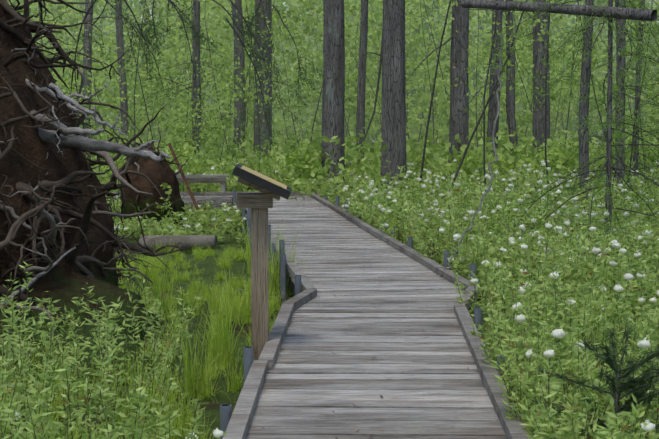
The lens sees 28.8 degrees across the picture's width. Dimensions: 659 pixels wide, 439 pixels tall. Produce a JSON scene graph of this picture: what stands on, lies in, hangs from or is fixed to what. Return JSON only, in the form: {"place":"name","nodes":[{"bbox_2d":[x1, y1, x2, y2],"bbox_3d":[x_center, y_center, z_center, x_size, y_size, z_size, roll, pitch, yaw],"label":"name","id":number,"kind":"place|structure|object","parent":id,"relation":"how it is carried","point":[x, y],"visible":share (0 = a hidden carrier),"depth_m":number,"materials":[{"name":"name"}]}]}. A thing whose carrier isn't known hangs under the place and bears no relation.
{"place":"outdoors","nodes":[
{"label":"outdoors","id":0,"kind":"place"},
{"bbox_2d":[0,117,658,438],"bbox_3d":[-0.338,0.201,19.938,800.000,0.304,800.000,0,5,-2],"label":"bog ground","id":1,"kind":"structure","parent":0,"point":[208,264],"depth_m":11.69,"materials":[{"name":"green plant"}]},
{"bbox_2d":[0,5,184,387],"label":"soil mound","id":2,"kind":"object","parent":1,"relation":"on","point":[63,287],"depth_m":10.86,"materials":[{"name":"brown soil"}]},
{"bbox_2d":[0,0,188,337],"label":"tree roots","id":3,"kind":"object","parent":2,"relation":"attached to","point":[44,208],"visible":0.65,"depth_m":10.88,"materials":[{"name":"brown wood"}]},
{"bbox_2d":[139,235,217,251],"bbox_3d":[-2.086,0.340,17.735,1.092,0.264,0.240,1,5,13],"label":"fallen log","id":4,"kind":"object","parent":1,"relation":"on","point":[190,241],"visible":0.69,"depth_m":17.64,"materials":[{"name":"grey wood"}]},
{"bbox_2d":[168,143,199,209],"bbox_3d":[-2.439,-0.720,21.386,0.058,1.087,1.375,-2,5,-27],"label":"leaning stick","id":5,"kind":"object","parent":1,"relation":"on","point":[184,179],"depth_m":21.31,"materials":[{"name":"wood"}]},
{"bbox_2d":[232,164,290,359],"bbox_3d":[-0.451,0.508,8.664,0.386,1.754,0.460,0,5,-2],"label":"interpretive sign","id":6,"kind":"object","parent":1,"relation":"on","point":[260,204],"visible":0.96,"depth_m":8.58,"materials":[{"name":"brown wood"}]},
{"bbox_2d":[0,139,658,438],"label":"labrador tea","id":7,"kind":"object","parent":1,"relation":"on","point":[515,357],"depth_m":8.78,"materials":[{"name":"green plant"}]},
{"bbox_2d":[0,206,658,438],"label":"sedge grass tufts","id":8,"kind":"object","parent":1,"relation":"on","point":[219,346],"visible":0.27,"depth_m":10.13,"materials":[{"name":"green plant"}]},
{"bbox_2d":[7,0,658,216],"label":"understory","id":9,"kind":"object","parent":1,"relation":"on","point":[300,18],"depth_m":36.17,"materials":[{"name":"green plant"}]},
{"bbox_2d":[49,0,658,436],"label":"tree","id":10,"kind":"object","parent":1,"relation":"on","point":[393,124],"depth_m":26.00,"materials":[{"name":"plant"}]},
{"bbox_2d":[50,0,658,438],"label":"conifer branches","id":11,"kind":"object","parent":10,"relation":"attached to","point":[608,358],"visible":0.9,"depth_m":5.96,"materials":[{"name":"green plant"}]},
{"bbox_2d":[102,0,658,264],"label":"conifer needles","id":12,"kind":"object","parent":10,"relation":"attached to","point":[617,132],"visible":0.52,"depth_m":15.52,"materials":[{"name":"green plant"}]},
{"bbox_2d":[220,190,532,438],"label":"support posts","id":13,"kind":"object","parent":1,"relation":"on","point":[225,413],"visible":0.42,"depth_m":12.87,"materials":[{"name":"black"}]},
{"bbox_2d":[106,195,506,438],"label":"boardwalk deck","id":14,"kind":"structure","parent":13,"relation":"on","point":[355,340],"depth_m":8.63,"materials":[{"name":"grey wood"}]},
{"bbox_2d":[106,175,529,438],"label":"boardwalk curb rails","id":15,"kind":"object","parent":14,"relation":"on","point":[238,426],"visible":0.58,"depth_m":9.24,"materials":[{"name":"grey wood"}]},
{"bbox_2d":[249,204,503,438],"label":"deck fallen needles","id":16,"kind":"object","parent":14,"relation":"on","point":[370,357],"visible":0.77,"depth_m":8.53,"materials":[{"name":"brown plant"}]},
{"bbox_2d":[197,197,472,317],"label":"boardwalk joists","id":17,"kind":"object","parent":13,"relation":"on","point":[292,286],"visible":0.04,"depth_m":13.27,"materials":[{"name":"grey wood"}]},
{"bbox_2d":[101,0,658,116],"label":"sky","id":18,"kind":"structure","parent":0,"point":[128,0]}
]}

